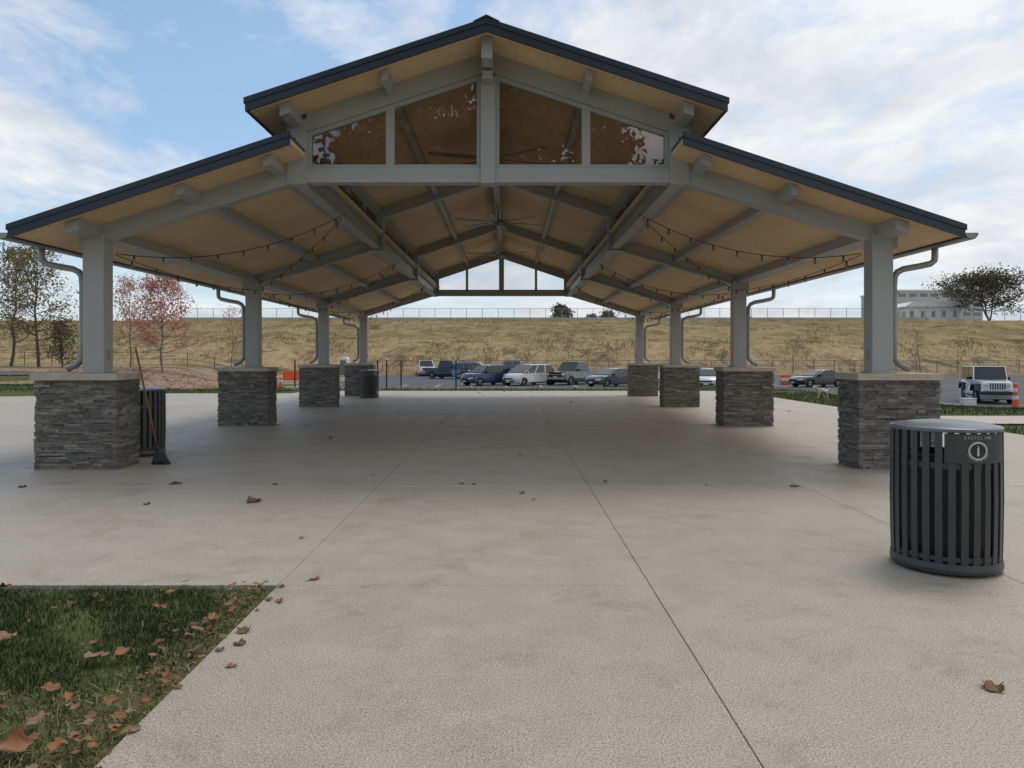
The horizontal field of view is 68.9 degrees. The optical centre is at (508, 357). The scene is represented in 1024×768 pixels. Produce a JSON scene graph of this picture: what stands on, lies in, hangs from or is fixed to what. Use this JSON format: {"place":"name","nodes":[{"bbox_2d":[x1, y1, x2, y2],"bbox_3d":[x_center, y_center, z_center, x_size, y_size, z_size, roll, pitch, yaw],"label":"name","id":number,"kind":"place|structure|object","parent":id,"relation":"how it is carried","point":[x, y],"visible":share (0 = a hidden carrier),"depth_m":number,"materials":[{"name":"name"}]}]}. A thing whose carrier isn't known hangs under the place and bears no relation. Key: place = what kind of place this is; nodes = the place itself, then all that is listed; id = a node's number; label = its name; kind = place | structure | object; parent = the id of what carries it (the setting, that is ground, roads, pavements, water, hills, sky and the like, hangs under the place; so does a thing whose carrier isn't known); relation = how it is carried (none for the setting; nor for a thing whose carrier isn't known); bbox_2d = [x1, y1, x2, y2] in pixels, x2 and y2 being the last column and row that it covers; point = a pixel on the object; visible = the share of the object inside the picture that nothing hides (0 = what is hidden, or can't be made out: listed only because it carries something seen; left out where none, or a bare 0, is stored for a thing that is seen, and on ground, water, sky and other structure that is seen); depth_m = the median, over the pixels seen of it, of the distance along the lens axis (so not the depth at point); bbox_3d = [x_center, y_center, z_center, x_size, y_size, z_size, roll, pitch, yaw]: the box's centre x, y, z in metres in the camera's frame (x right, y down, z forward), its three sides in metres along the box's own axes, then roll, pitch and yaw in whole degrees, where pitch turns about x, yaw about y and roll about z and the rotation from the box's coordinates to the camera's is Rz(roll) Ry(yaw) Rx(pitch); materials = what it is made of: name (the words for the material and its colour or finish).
{"place":"outdoors","nodes":[
{"label":"outdoors","id":0,"kind":"place"},
{"bbox_2d":[0,372,116,374],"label":"path","id":1,"kind":"structure","parent":0,"point":[14,373],"depth_m":45.73,"materials":[{"name":"concrete"}]},
{"bbox_2d":[0,584,272,767],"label":"grass","id":2,"kind":"structure","parent":0,"point":[155,628],"depth_m":3.92,"materials":[{"name":"plant"}]},
{"bbox_2d":[0,629,21,640],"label":"fallen leaf","id":3,"kind":"object","parent":2,"relation":"on","point":[3,634],"visible":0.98,"depth_m":3.84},
{"bbox_2d":[0,725,32,751],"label":"fallen leaf","id":4,"kind":"object","parent":2,"relation":"on","point":[17,740],"visible":1,"depth_m":2.77,"materials":[{"name":"plant"}]},
{"bbox_2d":[25,710,45,726],"bbox_3d":[-1.855,1.420,2.931,0.060,0.016,0.157,-7,-3,-12],"label":"fallen leaf","id":5,"kind":"object","parent":2,"relation":"on","point":[37,718],"visible":1,"depth_m":2.93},
{"bbox_2d":[41,682,61,690],"bbox_3d":[-1.979,1.415,3.207,0.101,0.012,0.056,13,11,-37],"label":"fallen leaf","id":6,"kind":"object","parent":2,"relation":"on","point":[49,686],"visible":1,"depth_m":3.22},
{"bbox_2d":[47,737,67,750],"bbox_3d":[-1.651,1.419,2.745,0.080,0.028,0.054,0,0,-26],"label":"fallen leaf","id":7,"kind":"object","parent":2,"relation":"on","point":[58,742],"visible":1,"depth_m":2.75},
{"bbox_2d":[64,690,81,703],"bbox_3d":[-1.834,1.413,3.117,0.066,0.035,0.102,-19,6,25],"label":"fallen leaf","id":8,"kind":"object","parent":2,"relation":"on","point":[68,696],"visible":0.99,"depth_m":3.13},
{"bbox_2d":[65,728,84,737],"bbox_3d":[-1.645,1.425,2.824,0.092,0.020,0.050,-15,9,6],"label":"fallen leaf","id":9,"kind":"object","parent":2,"relation":"on","point":[72,734],"visible":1,"depth_m":2.83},
{"bbox_2d":[77,718,95,726],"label":"fallen leaf","id":10,"kind":"object","parent":2,"relation":"on","point":[88,721],"visible":1,"depth_m":2.91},
{"bbox_2d":[84,710,96,718],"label":"fallen leaf","id":11,"kind":"object","parent":2,"relation":"on","point":[91,714],"visible":1,"depth_m":2.99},
{"bbox_2d":[83,651,108,657],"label":"fallen leaf","id":12,"kind":"object","parent":2,"relation":"on","point":[91,654],"visible":0.98,"depth_m":3.59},
{"bbox_2d":[102,695,114,704],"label":"fallen leaf","id":13,"kind":"object","parent":2,"relation":"on","point":[108,700],"visible":1,"depth_m":3.11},
{"bbox_2d":[112,712,126,717],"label":"fallen leaf","id":14,"kind":"object","parent":2,"relation":"on","point":[119,715],"visible":1,"depth_m":2.96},
{"bbox_2d":[113,646,128,657],"bbox_3d":[-1.877,1.422,3.595,0.053,0.019,0.116,15,6,5],"label":"fallen leaf","id":15,"kind":"object","parent":2,"relation":"on","point":[121,650],"visible":1,"depth_m":3.62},
{"bbox_2d":[190,386,828,394],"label":"grass","id":16,"kind":"structure","parent":0,"point":[541,389],"depth_m":33.17,"materials":[{"name":"plant"}]},
{"bbox_2d":[502,361,520,369],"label":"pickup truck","id":17,"kind":"object","parent":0,"point":[511,365],"visible":0.06,"depth_m":79.16,"materials":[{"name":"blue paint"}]},
{"bbox_2d":[0,391,1023,767],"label":"concrete plaza","id":18,"kind":"structure","parent":0,"point":[644,583],"depth_m":4.79,"materials":[{"name":"concrete"}]},
{"bbox_2d":[122,724,145,732],"bbox_3d":[-1.459,1.440,2.904,0.057,0.011,0.084,0,0,30],"label":"fallen leaf","id":19,"kind":"object","parent":18,"relation":"on","point":[135,727],"visible":1,"depth_m":2.90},
{"bbox_2d":[138,386,165,455],"bbox_3d":[-5.500,0.943,11.150,0.696,1.014,0.696,0,0,-10],"label":"litter bin","id":20,"kind":"object","parent":18,"relation":"on","point":[156,396],"visible":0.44,"depth_m":10.99,"materials":[{"name":"black metal"}]},
{"bbox_2d":[135,348,170,464],"bbox_3d":[-4.828,0.659,10.120,0.489,1.583,0.067,0,0,0],"label":"broom","id":21,"kind":"object","parent":18,"relation":"on","point":[159,457],"visible":1,"depth_m":10.11,"materials":[{"name":"wood"}]},
{"bbox_2d":[237,625,251,633],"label":"fallen leaf","id":22,"kind":"object","parent":18,"relation":"on","point":[245,629],"visible":1,"depth_m":3.94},
{"bbox_2d":[359,369,378,397],"bbox_3d":[-5.030,0.943,26.900,0.696,1.014,0.696,0,0,-10],"label":"litter bin","id":23,"kind":"object","parent":18,"relation":"on","point":[368,385],"visible":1,"depth_m":26.64,"materials":[{"name":"black metal"}]},
{"bbox_2d":[0,14,977,469],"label":"picnic pavilion","id":24,"kind":"structure","parent":18,"relation":"on","point":[356,142],"depth_m":10.97,"materials":[{"name":"wood"}]},
{"bbox_2d":[116,255,259,294],"bbox_3d":[-5.305,-1.312,12.985,0.046,0.227,5.811,0,0,0],"label":"string light","id":25,"kind":"object","parent":24,"relation":"hanging from","point":[177,280],"visible":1,"depth_m":12.24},
{"bbox_2d":[116,214,344,264],"bbox_3d":[-3.999,-1.823,11.166,3.398,1.064,0.046,0,0,-40],"label":"string light","id":26,"kind":"object","parent":24,"relation":"hanging from","point":[218,259],"visible":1,"depth_m":11.06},
{"bbox_2d":[263,293,326,312],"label":"string light","id":27,"kind":"object","parent":24,"relation":"hanging from","point":[293,304],"visible":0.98,"depth_m":18.13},
{"bbox_2d":[260,215,344,290],"bbox_3d":[-4.000,-1.874,14.095,0.045,0.962,4.441,0,0,-36],"label":"string light","id":28,"kind":"object","parent":24,"relation":"hanging from","point":[300,259],"visible":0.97,"depth_m":13.90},
{"bbox_2d":[264,263,395,298],"bbox_3d":[-3.999,-1.814,17.236,3.398,1.082,0.046,0,0,-40],"label":"string light","id":29,"kind":"object","parent":24,"relation":"hanging from","point":[334,289],"visible":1,"depth_m":17.25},
{"bbox_2d":[313,144,378,224],"bbox_3d":[-2.805,-2.882,12.985,0.060,0.305,5.870,0,0,0],"label":"clerestory window","id":30,"kind":"structure","parent":24,"relation":"in","point":[319,157],"depth_m":13.43,"materials":[{"name":"clear glass"}]},
{"bbox_2d":[307,105,389,167],"bbox_3d":[-2.125,-2.925,9.950,1.100,0.847,0.100,0,0,0],"label":"window","id":31,"kind":"structure","parent":24,"relation":"in","point":[386,109],"depth_m":9.90,"materials":[{"name":"grey metal"}]},
{"bbox_2d":[328,267,393,309],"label":"string light","id":32,"kind":"object","parent":24,"relation":"hanging from","point":[362,289],"visible":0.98,"depth_m":19.98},
{"bbox_2d":[385,222,414,260],"bbox_3d":[-2.805,-2.882,19.060,0.060,0.305,5.880,0,0,0],"label":"clerestory window","id":33,"kind":"structure","parent":24,"relation":"in","point":[391,233],"depth_m":18.96,"materials":[{"name":"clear glass"}]},
{"bbox_2d":[419,260,434,281],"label":"clerestory window","id":34,"kind":"structure","parent":24,"relation":"in","point":[421,264],"depth_m":25.40,"materials":[{"name":"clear glass"}]},
{"bbox_2d":[390,75,480,167],"bbox_3d":[-0.973,-3.126,9.950,1.205,1.248,0.100,0,0,0],"label":"window","id":35,"kind":"structure","parent":24,"relation":"in","point":[477,79],"depth_m":9.90,"materials":[{"name":"grey metal"}]},
{"bbox_2d":[438,269,466,290],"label":"window","id":36,"kind":"structure","parent":24,"relation":"in","point":[464,269],"depth_m":28.12,"materials":[{"name":"glass"}]},
{"bbox_2d":[467,258,499,290],"bbox_3d":[-0.950,-3.134,28.170,1.250,1.263,0.100,0,0,0],"label":"window","id":37,"kind":"structure","parent":24,"relation":"in","point":[497,258],"depth_m":28.12,"materials":[{"name":"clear glass"}]},
{"bbox_2d":[428,140,547,163],"bbox_3d":[-0.275,-3.540,13.000,2.202,0.360,2.286,0,0,0],"label":"ceiling fan","id":38,"kind":"object","parent":24,"relation":"hanging from","point":[461,155],"visible":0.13,"depth_m":12.76,"materials":[{"name":"metal"}]},
{"bbox_2d":[454,211,537,229],"bbox_3d":[-0.275,-3.540,19.060,2.202,0.360,2.286,0,0,0],"label":"ceiling fan","id":39,"kind":"object","parent":24,"relation":"hanging from","point":[497,221],"visible":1,"depth_m":18.95,"materials":[{"name":"metal"}]},
{"bbox_2d":[467,247,532,258],"bbox_3d":[-0.275,-3.540,25.100,2.202,0.360,2.286,0,0,0],"label":"ceiling fan","id":40,"kind":"object","parent":24,"relation":"hanging from","point":[499,254],"visible":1,"depth_m":24.99,"materials":[{"name":"metal"}]},
{"bbox_2d":[503,258,535,290],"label":"window","id":41,"kind":"structure","parent":24,"relation":"in","point":[503,258],"depth_m":28.12,"materials":[{"name":"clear glass"}]},
{"bbox_2d":[495,75,585,167],"bbox_3d":[0.422,-3.126,9.950,1.205,1.248,0.100,0,0,0],"label":"window","id":42,"kind":"structure","parent":24,"relation":"in","point":[498,79],"depth_m":9.90,"materials":[{"name":"grey metal"}]},
{"bbox_2d":[536,269,564,290],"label":"window","id":43,"kind":"structure","parent":24,"relation":"in","point":[536,269],"depth_m":28.12,"materials":[{"name":"glass"}]},
{"bbox_2d":[584,224,606,259],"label":"clerestory window","id":44,"kind":"structure","parent":24,"relation":"in","point":[602,233],"depth_m":19.03,"materials":[{"name":"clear glass"}]},
{"bbox_2d":[586,105,668,167],"bbox_3d":[1.575,-2.925,9.950,1.100,0.847,0.100,0,0,0],"label":"window","id":45,"kind":"structure","parent":24,"relation":"in","point":[665,135],"depth_m":9.90,"materials":[{"name":"grey metal"}]},
{"bbox_2d":[596,262,668,309],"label":"string light","id":46,"kind":"object","parent":24,"relation":"hanging from","point":[632,288],"visible":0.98,"depth_m":19.98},
{"bbox_2d":[613,148,662,222],"bbox_3d":[2.255,-2.882,12.985,0.060,0.305,5.870,0,0,0],"label":"clerestory window","id":47,"kind":"structure","parent":24,"relation":"in","point":[658,159],"depth_m":13.65,"materials":[{"name":"clear glass"}]},
{"bbox_2d":[596,261,728,298],"bbox_3d":[3.449,-1.814,17.236,3.398,1.082,0.046,0,0,40],"label":"string light","id":48,"kind":"object","parent":24,"relation":"hanging from","point":[659,289],"visible":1,"depth_m":17.25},
{"bbox_2d":[639,215,730,290],"bbox_3d":[3.450,-1.874,14.095,0.045,0.962,4.441,0,0,36],"label":"string light","id":49,"kind":"object","parent":24,"relation":"hanging from","point":[662,238],"visible":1,"depth_m":13.90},
{"bbox_2d":[640,214,860,264],"bbox_3d":[3.449,-1.823,11.166,3.398,1.064,0.046,0,0,40],"label":"string light","id":50,"kind":"object","parent":24,"relation":"hanging from","point":[761,259],"visible":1,"depth_m":10.97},
{"bbox_2d":[732,255,860,294],"bbox_3d":[4.755,-1.312,12.985,0.046,0.227,5.811,0,0,0],"label":"string light","id":51,"kind":"object","parent":24,"relation":"hanging from","point":[805,279],"visible":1,"depth_m":12.13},
{"bbox_2d":[589,486,802,486],"bbox_3d":[-1.625,1.474,8.390,10.750,0.052,0.013,0,0,0],"label":"expansion joint","id":52,"kind":"object","parent":18,"relation":"on","point":[695,486],"visible":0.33,"depth_m":8.38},
{"bbox_2d":[889,419,1004,575],"bbox_3d":[3.050,0.943,5.216,0.696,1.014,0.703,0,0,-2],"label":"litter bin","id":53,"kind":"object","parent":18,"relation":"on","point":[947,508],"visible":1,"depth_m":4.97,"materials":[{"name":"black metal"}]},
{"bbox_2d":[981,679,1004,692],"bbox_3d":[2.113,1.430,3.262,0.123,0.035,0.104,0,0,-27],"label":"fallen leaf","id":54,"kind":"object","parent":18,"relation":"on","point":[990,685],"visible":1,"depth_m":3.25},
{"bbox_2d":[0,320,1023,767],"bbox_3d":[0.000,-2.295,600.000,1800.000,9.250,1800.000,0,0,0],"label":"ground","id":55,"kind":"structure","parent":0,"point":[282,352],"depth_m":100.81,"materials":[{"name":"green plant"}]},
{"bbox_2d":[0,241,66,366],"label":"maple tree","id":56,"kind":"object","parent":55,"relation":"on","point":[12,327],"visible":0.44,"depth_m":63.12,"materials":[{"name":"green plant"}]},
{"bbox_2d":[0,245,78,366],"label":"maple tree","id":57,"kind":"object","parent":55,"relation":"on","point":[37,272],"visible":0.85,"depth_m":57.80,"materials":[{"name":"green plant"}]},
{"bbox_2d":[29,313,78,367],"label":"bush","id":58,"kind":"object","parent":55,"relation":"on","point":[57,339],"visible":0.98,"depth_m":55.67,"materials":[{"name":"green plant"}]},
{"bbox_2d":[0,352,243,370],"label":"wooden fence","id":59,"kind":"object","parent":55,"relation":"on","point":[133,358],"visible":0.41,"depth_m":65.99,"materials":[{"name":"brown wood"}]},
{"bbox_2d":[113,270,159,366],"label":"maple tree","id":60,"kind":"object","parent":55,"relation":"on","point":[129,284],"visible":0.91,"depth_m":57.94,"materials":[{"name":"red plant"}]},
{"bbox_2d":[1,367,286,389],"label":"leaf litter","id":61,"kind":"object","parent":55,"relation":"on","point":[136,368],"visible":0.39,"depth_m":48.32,"materials":[{"name":"plant"}]},
{"bbox_2d":[0,383,293,392],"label":"grass","id":62,"kind":"structure","parent":55,"relation":"on","point":[32,384],"depth_m":32.10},
{"bbox_2d":[124,274,203,371],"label":"maple tree","id":63,"kind":"object","parent":55,"relation":"on","point":[165,282],"visible":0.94,"depth_m":50.04,"materials":[{"name":"red plant"}]},
{"bbox_2d":[205,304,242,366],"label":"bare tree","id":64,"kind":"object","parent":55,"relation":"on","point":[232,339],"visible":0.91,"depth_m":57.97,"materials":[{"name":"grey plant"}]},
{"bbox_2d":[282,371,293,379],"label":"barrier","id":65,"kind":"object","parent":55,"relation":"on","point":[288,375],"visible":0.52,"depth_m":75.88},
{"bbox_2d":[338,357,348,375],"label":"portable toilet","id":66,"kind":"object","parent":55,"relation":"on","point":[342,360],"visible":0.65,"depth_m":89.42,"materials":[{"name":"white"}]},
{"bbox_2d":[340,360,345,374],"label":"door","id":67,"kind":"structure","parent":66,"relation":"in","point":[342,370],"depth_m":89.42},
{"bbox_2d":[458,353,487,388],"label":"bare tree","id":68,"kind":"object","parent":55,"relation":"on","point":[471,370],"visible":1,"depth_m":50.38,"materials":[{"name":"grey plant"}]},
{"bbox_2d":[473,340,500,363],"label":"bush","id":69,"kind":"object","parent":55,"relation":"on","point":[488,352],"visible":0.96,"depth_m":96.84,"materials":[{"name":"plant"}]},
{"bbox_2d":[0,334,1023,373],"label":"dry grass","id":70,"kind":"structure","parent":55,"relation":"on","point":[312,340],"depth_m":103.03,"materials":[{"name":"plant"}]},
{"bbox_2d":[284,375,775,389],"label":"kerb","id":71,"kind":"structure","parent":55,"relation":"on","point":[297,386],"depth_m":53.80,"materials":[{"name":"concrete"}]},
{"bbox_2d":[529,339,560,359],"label":"bush","id":72,"kind":"object","parent":55,"relation":"on","point":[546,349],"visible":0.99,"depth_m":97.83,"materials":[{"name":"plant"}]},
{"bbox_2d":[180,317,928,319],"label":"concrete barrier wall","id":73,"kind":"structure","parent":55,"relation":"on","point":[564,318],"depth_m":140.40,"materials":[{"name":"concrete"}]},
{"bbox_2d":[548,303,575,316],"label":"round tree","id":74,"kind":"object","parent":55,"relation":"on","point":[565,312],"visible":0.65,"depth_m":150.98,"materials":[{"name":"green plant"}]},
{"bbox_2d":[555,336,579,364],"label":"bare tree","id":75,"kind":"object","parent":55,"relation":"on","point":[566,352],"visible":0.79,"depth_m":89.64,"materials":[{"name":"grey plant"}]},
{"bbox_2d":[574,333,602,359],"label":"bush","id":76,"kind":"object","parent":55,"relation":"on","point":[587,346],"visible":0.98,"depth_m":98.91,"materials":[{"name":"plant"}]},
{"bbox_2d":[181,308,1023,319],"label":"chain link fence","id":77,"kind":"object","parent":55,"relation":"on","point":[608,308],"visible":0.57,"depth_m":141.49,"materials":[{"name":"grey"}]},
{"bbox_2d":[599,309,615,316],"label":"round tree","id":78,"kind":"object","parent":55,"relation":"on","point":[610,313],"visible":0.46,"depth_m":154.12,"materials":[{"name":"green plant"}]},
{"bbox_2d":[339,376,1023,388],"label":"parking lot","id":79,"kind":"structure","parent":55,"relation":"on","point":[951,382],"depth_m":65.29,"materials":[{"name":"asphalt"}]},
{"bbox_2d":[416,360,434,375],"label":"pickup truck","id":80,"kind":"object","parent":79,"relation":"on","point":[422,366],"visible":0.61,"depth_m":91.03,"materials":[{"name":"white paint"}]},
{"bbox_2d":[425,361,470,378],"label":"pickup truck","id":81,"kind":"object","parent":79,"relation":"on","point":[443,369],"visible":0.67,"depth_m":79.41,"materials":[{"name":"black paint"}]},
{"bbox_2d":[450,362,483,378],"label":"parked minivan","id":82,"kind":"object","parent":79,"relation":"on","point":[460,365],"visible":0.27,"depth_m":78.31,"materials":[{"name":"blue paint"}]},
{"bbox_2d":[460,364,509,385],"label":"parked car","id":83,"kind":"object","parent":79,"relation":"on","point":[495,374],"visible":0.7,"depth_m":60.67,"materials":[{"name":"blue paint"}]},
{"bbox_2d":[502,363,553,385],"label":"parked minivan","id":84,"kind":"object","parent":79,"relation":"on","point":[522,374],"visible":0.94,"depth_m":60.55,"materials":[{"name":"silver paint"}]},
{"bbox_2d":[547,362,597,384],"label":"pickup truck","id":85,"kind":"object","parent":79,"relation":"on","point":[569,373],"visible":0.82,"depth_m":62.28,"materials":[{"name":"grey paint"}]},
{"bbox_2d":[585,368,627,386],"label":"parked car","id":86,"kind":"object","parent":79,"relation":"on","point":[606,377],"visible":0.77,"depth_m":57.51,"materials":[{"name":"grey paint"}]},
{"bbox_2d":[699,368,715,386],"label":"parked car","id":87,"kind":"object","parent":79,"relation":"on","point":[707,377],"visible":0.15,"depth_m":53.80,"materials":[{"name":"silver paint"}]},
{"bbox_2d":[780,375,789,384],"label":"barrier","id":88,"kind":"object","parent":79,"relation":"on","point":[784,380],"visible":0.89,"depth_m":61.90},
{"bbox_2d":[788,369,838,386],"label":"parked car","id":89,"kind":"object","parent":79,"relation":"on","point":[821,377],"visible":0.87,"depth_m":57.23,"materials":[{"name":"grey paint"}]},
{"bbox_2d":[382,360,1023,371],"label":"wire fence","id":90,"kind":"object","parent":55,"relation":"on","point":[682,360],"visible":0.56,"depth_m":94.48,"materials":[{"name":"grey metal"}]},
{"bbox_2d":[777,333,810,358],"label":"bush","id":91,"kind":"object","parent":55,"relation":"on","point":[795,344],"visible":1,"depth_m":99.77,"materials":[{"name":"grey plant"}]},
{"bbox_2d":[813,386,830,397],"bbox_3d":[10.980,1.228,26.196,0.720,0.433,0.179,0,0,-12],"label":"dog","id":92,"kind":"object","parent":55,"relation":"on","point":[821,390],"visible":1,"depth_m":26.13},
{"bbox_2d":[789,389,1023,408],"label":"parking lot","id":93,"kind":"structure","parent":55,"relation":"on","point":[951,396],"depth_m":40.52,"materials":[{"name":"asphalt"}]},
{"bbox_2d":[958,365,1018,403],"bbox_3d":[24.450,1.356,38.205,1.920,1.860,4.590,0,0,20],"label":"off road vehicle","id":94,"kind":"object","parent":93,"relation":"on","point":[984,382],"visible":0.97,"depth_m":37.44,"materials":[{"name":"white paint"}]},
{"bbox_2d":[1012,383,1020,408],"bbox_3d":[22.600,1.725,33.300,0.520,1.150,0.520,0,0,0],"label":"traffic drum","id":95,"kind":"object","parent":93,"relation":"on","point":[1015,400],"visible":0.77,"depth_m":33.22,"materials":[{"name":"plastic"}]},
{"bbox_2d":[899,341,929,367],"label":"bush","id":96,"kind":"object","parent":55,"relation":"on","point":[912,355],"visible":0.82,"depth_m":95.96,"materials":[{"name":"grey plant"}]},
{"bbox_2d":[903,325,936,372],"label":"bare tree","id":97,"kind":"object","parent":55,"relation":"on","point":[918,352],"visible":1,"depth_m":66.08,"materials":[{"name":"brown plant"}]},
{"bbox_2d":[860,290,982,319],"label":"office building","id":98,"kind":"structure","parent":55,"relation":"on","point":[904,296],"depth_m":178.00,"materials":[{"name":"white"}]},
{"bbox_2d":[897,302,963,319],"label":"white building","id":99,"kind":"structure","parent":55,"relation":"on","point":[935,314],"depth_m":153.00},
{"bbox_2d":[938,337,982,361],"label":"bush","id":100,"kind":"object","parent":55,"relation":"on","point":[960,349],"visible":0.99,"depth_m":97.83,"materials":[{"name":"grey plant"}]},
{"bbox_2d":[921,262,1023,319],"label":"spreading tree","id":101,"kind":"object","parent":55,"relation":"on","point":[988,285],"visible":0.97,"depth_m":148.41,"materials":[{"name":"green plant"}]},
{"bbox_2d":[992,340,1023,365],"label":"bush","id":102,"kind":"object","parent":55,"relation":"on","point":[1013,352],"visible":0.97,"depth_m":97.09,"materials":[{"name":"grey plant"}]},
{"bbox_2d":[1,319,1022,350],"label":"dry grass","id":103,"kind":"structure","parent":0,"point":[535,326],"depth_m":122.44,"materials":[{"name":"plant"}]},
{"bbox_2d":[0,0,1023,319],"label":"sky","id":104,"kind":"structure","parent":0,"point":[916,103],"materials":[{"name":"blue"}]},
{"bbox_2d":[774,391,1023,414],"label":"grass","id":105,"kind":"structure","parent":0,"point":[976,407],"depth_m":22.49,"materials":[{"name":"plant"}]},
{"bbox_2d":[959,398,976,406],"bbox_3d":[21.400,2.095,34.800,0.600,0.390,0.440,0,0,0],"label":"utility box","id":106,"kind":"object","parent":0,"point":[968,401],"visible":0.74,"depth_m":34.60,"materials":[{"name":"white"}]},
{"bbox_2d":[940,416,1023,423],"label":"sidewalk","id":107,"kind":"structure","parent":0,"point":[1003,419],"depth_m":17.70,"materials":[{"name":"concrete"}]},
{"bbox_2d":[989,423,1023,434],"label":"grass","id":108,"kind":"structure","parent":0,"point":[1013,430],"depth_m":15.22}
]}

